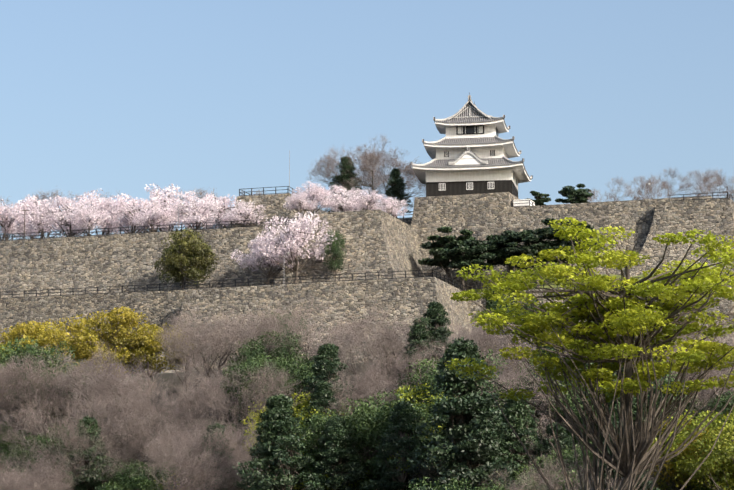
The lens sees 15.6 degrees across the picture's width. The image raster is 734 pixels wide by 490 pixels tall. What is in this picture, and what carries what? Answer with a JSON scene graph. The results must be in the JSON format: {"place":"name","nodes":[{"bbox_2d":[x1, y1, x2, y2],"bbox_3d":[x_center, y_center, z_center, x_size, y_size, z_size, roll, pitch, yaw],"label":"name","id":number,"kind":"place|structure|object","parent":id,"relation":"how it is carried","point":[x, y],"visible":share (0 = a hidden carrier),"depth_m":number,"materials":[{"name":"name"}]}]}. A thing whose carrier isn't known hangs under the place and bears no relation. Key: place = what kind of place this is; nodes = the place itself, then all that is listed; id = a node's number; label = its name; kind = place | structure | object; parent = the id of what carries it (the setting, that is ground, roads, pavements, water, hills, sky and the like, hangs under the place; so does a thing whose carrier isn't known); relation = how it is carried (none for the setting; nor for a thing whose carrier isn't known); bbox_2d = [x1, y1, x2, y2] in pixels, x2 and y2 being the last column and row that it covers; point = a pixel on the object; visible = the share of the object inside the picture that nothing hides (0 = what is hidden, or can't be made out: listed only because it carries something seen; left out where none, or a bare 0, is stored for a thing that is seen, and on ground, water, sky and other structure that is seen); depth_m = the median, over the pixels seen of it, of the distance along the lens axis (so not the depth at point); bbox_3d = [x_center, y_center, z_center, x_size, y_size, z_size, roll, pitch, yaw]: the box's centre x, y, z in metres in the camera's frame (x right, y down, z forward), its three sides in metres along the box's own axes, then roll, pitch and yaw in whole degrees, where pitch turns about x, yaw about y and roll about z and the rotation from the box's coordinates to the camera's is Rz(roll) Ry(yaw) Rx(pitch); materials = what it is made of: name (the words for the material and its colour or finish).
{"place":"outdoors","nodes":[
{"label":"outdoors","id":0,"kind":"place"},
{"bbox_2d":[0,354,733,489],"bbox_3d":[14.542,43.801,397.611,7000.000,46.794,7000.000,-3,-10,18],"label":"terrain","id":1,"kind":"structure","parent":0,"point":[166,376],"depth_m":357.27,"materials":[{"name":"soil"}]},
{"bbox_2d":[0,362,53,466],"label":"bare tree","id":2,"kind":"object","parent":1,"relation":"on","point":[10,389],"visible":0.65,"depth_m":334.51,"materials":[{"name":"brown plant"}]},
{"bbox_2d":[0,320,64,416],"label":"flowering shrub","id":3,"kind":"object","parent":1,"relation":"on","point":[25,329],"visible":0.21,"depth_m":358.43,"materials":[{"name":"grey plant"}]},
{"bbox_2d":[0,425,76,489],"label":"evergreen tree","id":4,"kind":"object","parent":1,"relation":"on","point":[42,441],"visible":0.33,"depth_m":325.27,"materials":[{"name":"green plant"}]},
{"bbox_2d":[0,344,78,464],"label":"bare tree","id":5,"kind":"object","parent":1,"relation":"on","point":[4,371],"visible":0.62,"depth_m":335.82,"materials":[{"name":"brown plant"}]},
{"bbox_2d":[0,360,82,473],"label":"bare tree","id":6,"kind":"object","parent":1,"relation":"on","point":[23,414],"visible":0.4,"depth_m":338.66,"materials":[{"name":"brown plant"}]},
{"bbox_2d":[0,336,93,451],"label":"evergreen tree","id":7,"kind":"object","parent":1,"relation":"on","point":[4,358],"visible":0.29,"depth_m":342.04,"materials":[{"name":"green plant"}]},
{"bbox_2d":[2,318,108,371],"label":"flowering shrub","id":8,"kind":"object","parent":1,"relation":"on","point":[47,336],"visible":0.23,"depth_m":354.64,"materials":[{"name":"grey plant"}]},
{"bbox_2d":[15,450,144,489],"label":"bare tree","id":9,"kind":"object","parent":1,"relation":"on","point":[55,476],"visible":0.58,"depth_m":312.31,"materials":[{"name":"brown plant"}]},
{"bbox_2d":[0,389,170,486],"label":"bare tree","id":10,"kind":"object","parent":1,"relation":"on","point":[72,437],"visible":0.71,"depth_m":316.65,"materials":[{"name":"brown plant"}]},
{"bbox_2d":[59,416,113,489],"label":"conifer tree","id":11,"kind":"object","parent":1,"relation":"on","point":[87,422],"visible":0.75,"depth_m":315.37,"materials":[{"name":"green plant"}]},
{"bbox_2d":[0,290,185,377],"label":"stone wall","id":12,"kind":"structure","parent":1,"relation":"on","point":[159,308],"depth_m":393.86,"materials":[{"name":"stone"}]},
{"bbox_2d":[0,225,296,298],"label":"stone wall","id":13,"kind":"structure","parent":12,"relation":"on","point":[81,263],"depth_m":404.12,"materials":[{"name":"stone"}]},
{"bbox_2d":[0,199,39,240],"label":"cherry tree","id":14,"kind":"object","parent":13,"relation":"on","point":[6,221],"visible":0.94,"depth_m":426.69,"materials":[{"name":"pink plant"}]},
{"bbox_2d":[1,194,78,239],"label":"cherry tree","id":15,"kind":"object","parent":13,"relation":"on","point":[28,203],"visible":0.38,"depth_m":432.73,"materials":[{"name":"pink plant"}]},
{"bbox_2d":[33,195,101,236],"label":"cherry tree","id":16,"kind":"object","parent":13,"relation":"on","point":[54,217],"visible":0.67,"depth_m":422.08,"materials":[{"name":"pink plant"}]},
{"bbox_2d":[65,205,111,235],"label":"cherry tree","id":17,"kind":"object","parent":13,"relation":"on","point":[92,220],"visible":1,"depth_m":415.71,"materials":[{"name":"pink plant"}]},
{"bbox_2d":[68,189,145,236],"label":"cherry tree","id":18,"kind":"object","parent":13,"relation":"on","point":[103,204],"visible":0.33,"depth_m":431.34,"materials":[{"name":"pink plant"}]},
{"bbox_2d":[94,196,161,233],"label":"cherry tree","id":19,"kind":"object","parent":13,"relation":"on","point":[126,210],"visible":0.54,"depth_m":419.53,"materials":[{"name":"pink plant"}]},
{"bbox_2d":[0,217,301,240],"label":"fence","id":20,"kind":"object","parent":13,"relation":"on","point":[157,228],"visible":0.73,"depth_m":404.84,"materials":[{"name":"black metal"}]},
{"bbox_2d":[132,204,176,232],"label":"cherry tree","id":21,"kind":"object","parent":13,"relation":"on","point":[157,214],"visible":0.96,"depth_m":411.95,"materials":[{"name":"pink plant"}]},
{"bbox_2d":[121,183,197,231],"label":"cherry tree","id":22,"kind":"object","parent":13,"relation":"on","point":[164,200],"visible":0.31,"depth_m":425.65,"materials":[{"name":"pink plant"}]},
{"bbox_2d":[166,195,221,229],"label":"cherry tree","id":23,"kind":"object","parent":13,"relation":"on","point":[193,212],"visible":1,"depth_m":414.02,"materials":[{"name":"pink plant"}]},
{"bbox_2d":[220,200,268,226],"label":"cherry tree","id":24,"kind":"object","parent":13,"relation":"on","point":[238,218],"visible":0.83,"depth_m":410.18,"materials":[{"name":"pink plant"}]},
{"bbox_2d":[228,193,325,227],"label":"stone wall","id":25,"kind":"structure","parent":13,"relation":"on","point":[273,204],"depth_m":411.13,"materials":[{"name":"stone"}]},
{"bbox_2d":[290,181,341,213],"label":"cherry tree","id":26,"kind":"object","parent":13,"relation":"on","point":[322,193],"visible":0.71,"depth_m":402.61,"materials":[{"name":"pink plant"}]},
{"bbox_2d":[399,218,411,225],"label":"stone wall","id":27,"kind":"structure","parent":13,"relation":"on","point":[408,221],"depth_m":414.04,"materials":[{"name":"stone"}]},
{"bbox_2d":[325,156,363,211],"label":"conifer tree","id":28,"kind":"object","parent":27,"relation":"on","point":[343,177],"visible":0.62,"depth_m":426.81,"materials":[{"name":"green plant"}]},
{"bbox_2d":[304,147,415,199],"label":"bare tree","id":29,"kind":"object","parent":27,"relation":"on","point":[318,172],"visible":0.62,"depth_m":427.84,"materials":[{"name":"brown plant"}]},
{"bbox_2d":[320,134,402,203],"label":"bare tree","id":30,"kind":"object","parent":27,"relation":"on","point":[366,177],"visible":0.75,"depth_m":426.33,"materials":[{"name":"brown plant"}]},
{"bbox_2d":[354,145,425,214],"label":"bare tree","id":31,"kind":"object","parent":27,"relation":"on","point":[407,167],"visible":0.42,"depth_m":428.03,"materials":[{"name":"brown plant"}]},
{"bbox_2d":[378,168,412,217],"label":"conifer tree","id":32,"kind":"object","parent":27,"relation":"on","point":[396,188],"visible":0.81,"depth_m":417.54,"materials":[{"name":"green plant"}]},
{"bbox_2d":[154,228,218,288],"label":"olive tree","id":33,"kind":"object","parent":12,"relation":"on","point":[174,262],"visible":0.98,"depth_m":392.07,"materials":[{"name":"green plant"}]},
{"bbox_2d":[46,336,152,463],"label":"bare tree","id":34,"kind":"object","parent":1,"relation":"on","point":[104,377],"visible":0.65,"depth_m":331.09,"materials":[{"name":"brown plant"}]},
{"bbox_2d":[49,356,171,439],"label":"bare tree","id":35,"kind":"object","parent":1,"relation":"on","point":[78,389],"visible":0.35,"depth_m":332.35,"materials":[{"name":"brown plant"}]},
{"bbox_2d":[52,306,169,399],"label":"yellow tree","id":36,"kind":"object","parent":1,"relation":"on","point":[121,328],"visible":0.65,"depth_m":352.54,"materials":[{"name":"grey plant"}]},
{"bbox_2d":[62,361,209,483],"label":"bare tree","id":37,"kind":"object","parent":1,"relation":"on","point":[78,412],"visible":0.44,"depth_m":328.14,"materials":[{"name":"brown plant"}]},
{"bbox_2d":[97,461,189,489],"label":"bush","id":38,"kind":"object","parent":1,"relation":"on","point":[130,484],"visible":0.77,"depth_m":310.48,"materials":[{"name":"green plant"}]},
{"bbox_2d":[83,388,205,469],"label":"bare tree","id":39,"kind":"object","parent":1,"relation":"on","point":[145,424],"visible":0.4,"depth_m":319.56,"materials":[{"name":"brown plant"}]},
{"bbox_2d":[100,312,194,400],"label":"yellow tree","id":40,"kind":"object","parent":1,"relation":"on","point":[138,342],"visible":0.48,"depth_m":354.12,"materials":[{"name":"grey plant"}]},
{"bbox_2d":[105,367,234,454],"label":"bare tree","id":41,"kind":"object","parent":1,"relation":"on","point":[124,395],"visible":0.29,"depth_m":328.61,"materials":[{"name":"brown plant"}]},
{"bbox_2d":[129,443,251,489],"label":"bare tree","id":42,"kind":"object","parent":1,"relation":"on","point":[196,478],"visible":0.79,"depth_m":303.31,"materials":[{"name":"brown plant"}]},
{"bbox_2d":[142,420,253,489],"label":"bare tree","id":43,"kind":"object","parent":1,"relation":"on","point":[195,449],"visible":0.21,"depth_m":308.36,"materials":[{"name":"brown plant"}]},
{"bbox_2d":[153,312,245,421],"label":"bare tree","id":44,"kind":"object","parent":1,"relation":"on","point":[202,366],"visible":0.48,"depth_m":347.45,"materials":[{"name":"brown plant"}]},
{"bbox_2d":[128,409,273,489],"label":"bare tree","id":45,"kind":"object","parent":1,"relation":"on","point":[194,437],"visible":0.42,"depth_m":310.55,"materials":[{"name":"brown plant"}]},
{"bbox_2d":[143,436,265,489],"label":"bare tree","id":46,"kind":"object","parent":1,"relation":"on","point":[233,473],"visible":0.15,"depth_m":310.49,"materials":[{"name":"brown plant"}]},
{"bbox_2d":[156,302,263,422],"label":"bare tree","id":47,"kind":"object","parent":1,"relation":"on","point":[207,337],"visible":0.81,"depth_m":340.38,"materials":[{"name":"brown plant"}]},
{"bbox_2d":[188,423,244,489],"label":"conifer tree","id":48,"kind":"object","parent":1,"relation":"on","point":[218,425],"visible":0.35,"depth_m":310.71,"materials":[{"name":"green plant"}]},
{"bbox_2d":[151,350,308,446],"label":"bare shrub","id":49,"kind":"object","parent":1,"relation":"on","point":[194,392],"visible":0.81,"depth_m":319.65,"materials":[{"name":"brown plant"}]},
{"bbox_2d":[210,304,306,370],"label":"bare shrub","id":50,"kind":"object","parent":1,"relation":"on","point":[250,326],"visible":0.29,"depth_m":346.20,"materials":[{"name":"brown plant"}]},
{"bbox_2d":[220,352,314,430],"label":"bush","id":51,"kind":"object","parent":1,"relation":"on","point":[246,376],"visible":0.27,"depth_m":326.68,"materials":[{"name":"brown plant"}]},
{"bbox_2d":[226,330,314,392],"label":"shrub","id":52,"kind":"object","parent":1,"relation":"on","point":[250,351],"visible":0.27,"depth_m":338.28,"materials":[{"name":"green plant"}]},
{"bbox_2d":[233,394,324,489],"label":"conifer tree","id":53,"kind":"object","parent":1,"relation":"on","point":[278,424],"visible":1,"depth_m":299.54,"materials":[{"name":"green plant"}]},
{"bbox_2d":[231,355,344,428],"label":"evergreen tree","id":54,"kind":"object","parent":1,"relation":"on","point":[299,369],"visible":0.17,"depth_m":327.01,"materials":[{"name":"green plant"}]},
{"bbox_2d":[244,293,341,371],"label":"bare shrub","id":55,"kind":"object","parent":1,"relation":"on","point":[271,326],"visible":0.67,"depth_m":342.04,"materials":[{"name":"brown plant"}]},
{"bbox_2d":[241,392,359,489],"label":"shrub","id":56,"kind":"object","parent":1,"relation":"on","point":[304,403],"visible":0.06,"depth_m":316.57,"materials":[{"name":"green plant"}]},
{"bbox_2d":[141,277,476,374],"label":"stone wall","id":57,"kind":"structure","parent":1,"relation":"on","point":[408,298],"depth_m":376.60,"materials":[{"name":"beige stone"}]},
{"bbox_2d":[230,234,298,283],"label":"cherry tree","id":58,"kind":"object","parent":57,"relation":"on","point":[254,260],"visible":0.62,"depth_m":388.67,"materials":[{"name":"pink plant"}]},
{"bbox_2d":[255,211,336,283],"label":"cherry tree","id":59,"kind":"object","parent":57,"relation":"on","point":[293,235],"visible":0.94,"depth_m":385.81,"materials":[{"name":"pink plant"}]},
{"bbox_2d":[321,228,346,281],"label":"narrow evergreen tree","id":60,"kind":"object","parent":57,"relation":"on","point":[336,253],"visible":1,"depth_m":386.14,"materials":[{"name":"green plant"}]},
{"bbox_2d":[272,209,423,284],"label":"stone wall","id":61,"kind":"structure","parent":57,"relation":"attached to","point":[379,240],"depth_m":389.79,"materials":[{"name":"stone"}]},
{"bbox_2d":[316,184,362,212],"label":"cherry tree","id":62,"kind":"object","parent":61,"relation":"on","point":[351,205],"visible":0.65,"depth_m":408.00,"materials":[{"name":"pink plant"}]},
{"bbox_2d":[418,226,485,284],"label":"pine tree","id":63,"kind":"object","parent":57,"relation":"on","point":[441,244],"visible":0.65,"depth_m":394.96,"materials":[{"name":"green plant"}]},
{"bbox_2d":[443,243,475,289],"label":"pine tree","id":64,"kind":"object","parent":57,"relation":"on","point":[463,252],"visible":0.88,"depth_m":390.01,"materials":[{"name":"green plant"}]},
{"bbox_2d":[290,381,341,487],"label":"conifer tree","id":65,"kind":"object","parent":1,"relation":"on","point":[323,394],"visible":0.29,"depth_m":314.88,"materials":[{"name":"green plant"}]},
{"bbox_2d":[297,343,373,470],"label":"conifer tree","id":66,"kind":"object","parent":1,"relation":"on","point":[325,366],"visible":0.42,"depth_m":320.76,"materials":[{"name":"green plant"}]},
{"bbox_2d":[306,415,369,489],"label":"conifer tree","id":67,"kind":"object","parent":1,"relation":"on","point":[338,455],"visible":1,"depth_m":306.33,"materials":[{"name":"green plant"}]},
{"bbox_2d":[292,398,387,489],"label":"shrub","id":68,"kind":"object","parent":1,"relation":"on","point":[317,423],"visible":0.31,"depth_m":310.88,"materials":[{"name":"green plant"}]},
{"bbox_2d":[299,310,410,383],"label":"bare shrub","id":69,"kind":"object","parent":1,"relation":"on","point":[400,331],"visible":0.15,"depth_m":342.50,"materials":[{"name":"brown plant"}]},
{"bbox_2d":[289,327,424,397],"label":"bare shrub","id":70,"kind":"object","parent":1,"relation":"on","point":[388,358],"visible":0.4,"depth_m":332.17,"materials":[{"name":"brown plant"}]},
{"bbox_2d":[308,372,405,455],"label":"bare shrub","id":71,"kind":"object","parent":1,"relation":"on","point":[349,397],"visible":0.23,"depth_m":315.92,"materials":[{"name":"brown plant"}]},
{"bbox_2d":[314,296,427,396],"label":"bare shrub","id":72,"kind":"object","parent":1,"relation":"on","point":[358,329],"visible":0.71,"depth_m":332.32,"materials":[{"name":"brown plant"}]},
{"bbox_2d":[342,361,411,407],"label":"bare shrub","id":73,"kind":"object","parent":1,"relation":"on","point":[371,388],"visible":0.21,"depth_m":318.86,"materials":[{"name":"brown plant"}]},
{"bbox_2d":[344,389,446,489],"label":"shrub","id":74,"kind":"object","parent":1,"relation":"on","point":[381,427],"visible":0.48,"depth_m":306.60,"materials":[{"name":"green plant"}]},
{"bbox_2d":[360,400,431,489],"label":"conifer tree","id":75,"kind":"object","parent":1,"relation":"on","point":[400,443],"visible":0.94,"depth_m":302.20,"materials":[{"name":"green plant"}]},
{"bbox_2d":[354,349,444,405],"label":"bare shrub","id":76,"kind":"object","parent":1,"relation":"on","point":[377,379],"visible":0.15,"depth_m":326.00,"materials":[{"name":"brown plant"}]},
{"bbox_2d":[395,317,440,401],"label":"conifer tree","id":77,"kind":"object","parent":1,"relation":"on","point":[419,331],"visible":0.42,"depth_m":333.37,"materials":[{"name":"green plant"}]},
{"bbox_2d":[406,301,453,388],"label":"conifer tree","id":78,"kind":"object","parent":1,"relation":"on","point":[439,333],"visible":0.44,"depth_m":334.95,"materials":[{"name":"green plant"}]},
{"bbox_2d":[396,349,515,433],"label":"shrub","id":79,"kind":"object","parent":1,"relation":"on","point":[426,378],"visible":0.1,"depth_m":314.97,"materials":[{"name":"green plant"}]},
{"bbox_2d":[404,336,530,400],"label":"bare shrub","id":80,"kind":"object","parent":1,"relation":"on","point":[499,367],"visible":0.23,"depth_m":324.46,"materials":[{"name":"brown plant"}]},
{"bbox_2d":[407,337,531,489],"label":"conifer tree","id":81,"kind":"object","parent":1,"relation":"on","point":[467,409],"visible":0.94,"depth_m":293.08,"materials":[{"name":"green plant"}]},
{"bbox_2d":[439,309,534,389],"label":"bare shrub","id":82,"kind":"object","parent":1,"relation":"on","point":[476,333],"visible":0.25,"depth_m":329.93,"materials":[{"name":"brown plant"}]},
{"bbox_2d":[483,394,547,487],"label":"conifer tree","id":83,"kind":"object","parent":1,"relation":"on","point":[519,418],"visible":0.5,"depth_m":297.96,"materials":[{"name":"green plant"}]},
{"bbox_2d":[478,354,576,431],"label":"bare shrub","id":84,"kind":"object","parent":1,"relation":"on","point":[504,379],"visible":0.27,"depth_m":307.53,"materials":[{"name":"brown plant"}]},
{"bbox_2d":[464,452,601,489],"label":"bare shrub","id":85,"kind":"object","parent":1,"relation":"on","point":[544,469],"visible":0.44,"depth_m":287.88,"materials":[{"name":"brown plant"}]},
{"bbox_2d":[493,358,597,451],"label":"bare shrub","id":86,"kind":"object","parent":1,"relation":"on","point":[569,402],"visible":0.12,"depth_m":308.92,"materials":[{"name":"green plant"}]},
{"bbox_2d":[531,422,574,488],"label":"conifer tree","id":87,"kind":"object","parent":1,"relation":"on","point":[563,441],"visible":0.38,"depth_m":296.83,"materials":[{"name":"green plant"}]},
{"bbox_2d":[525,441,613,489],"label":"bare shrub","id":88,"kind":"object","parent":1,"relation":"on","point":[572,456],"visible":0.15,"depth_m":292.70,"materials":[{"name":"green plant"}]},
{"bbox_2d":[445,217,733,489],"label":"maple tree","id":89,"kind":"object","parent":1,"relation":"on","point":[615,313],"visible":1,"depth_m":109.46,"materials":[{"name":"green plant"}]},
{"bbox_2d":[467,280,733,355],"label":"stone wall","id":90,"kind":"structure","parent":1,"relation":"on","point":[725,306],"depth_m":378.16,"materials":[{"name":"stone"}]},
{"bbox_2d":[184,269,730,291],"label":"fence","id":91,"kind":"object","parent":90,"relation":"on","point":[326,278],"visible":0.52,"depth_m":380.04,"materials":[{"name":"black metal"}]},
{"bbox_2d":[464,238,500,290],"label":"pine tree","id":92,"kind":"object","parent":90,"relation":"on","point":[482,253],"visible":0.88,"depth_m":390.06,"materials":[{"name":"green plant"}]},
{"bbox_2d":[476,229,533,279],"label":"pine tree","id":93,"kind":"object","parent":90,"relation":"on","point":[504,238],"visible":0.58,"depth_m":391.38,"materials":[{"name":"green plant"}]},
{"bbox_2d":[511,230,561,287],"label":"pine tree","id":94,"kind":"object","parent":90,"relation":"on","point":[536,240],"visible":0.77,"depth_m":388.25,"materials":[{"name":"green plant"}]},
{"bbox_2d":[534,218,604,284],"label":"pine tree","id":95,"kind":"object","parent":90,"relation":"on","point":[548,232],"visible":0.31,"depth_m":388.11,"materials":[{"name":"green plant"}]},
{"bbox_2d":[568,371,700,469],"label":"bare shrub","id":96,"kind":"object","parent":1,"relation":"on","point":[575,411],"visible":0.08,"depth_m":303.29,"materials":[{"name":"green plant"}]},
{"bbox_2d":[647,415,702,489],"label":"shrub","id":97,"kind":"object","parent":1,"relation":"on","point":[674,443],"visible":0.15,"depth_m":296.02,"materials":[{"name":"green plant"}]},
{"bbox_2d":[648,413,731,489],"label":"shrub","id":98,"kind":"object","parent":1,"relation":"on","point":[680,484],"visible":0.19,"depth_m":296.75,"materials":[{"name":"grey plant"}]},
{"bbox_2d":[666,408,733,489],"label":"bush","id":99,"kind":"object","parent":1,"relation":"on","point":[727,438],"visible":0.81,"depth_m":292.72,"materials":[{"name":"green plant"}]},
{"bbox_2d":[0,0,733,239],"label":"sky","id":100,"kind":"structure","parent":0,"point":[115,97],"materials":[{"name":"blue"}]},
{"bbox_2d":[411,192,519,290],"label":"stone wall","id":101,"kind":"structure","parent":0,"point":[481,216],"depth_m":405.04,"materials":[{"name":"beige stone"}]},
{"bbox_2d":[410,92,532,197],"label":"castle keep","id":102,"kind":"structure","parent":101,"relation":"on","point":[471,152],"depth_m":409.13,"materials":[{"name":"white paint"}]},
{"bbox_2d":[502,196,711,279],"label":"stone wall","id":103,"kind":"structure","parent":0,"point":[636,216],"depth_m":397.86,"materials":[{"name":"stone"}]},
{"bbox_2d":[624,198,733,282],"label":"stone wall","id":104,"kind":"structure","parent":103,"relation":"attached to","point":[715,216],"depth_m":390.81,"materials":[{"name":"stone"}]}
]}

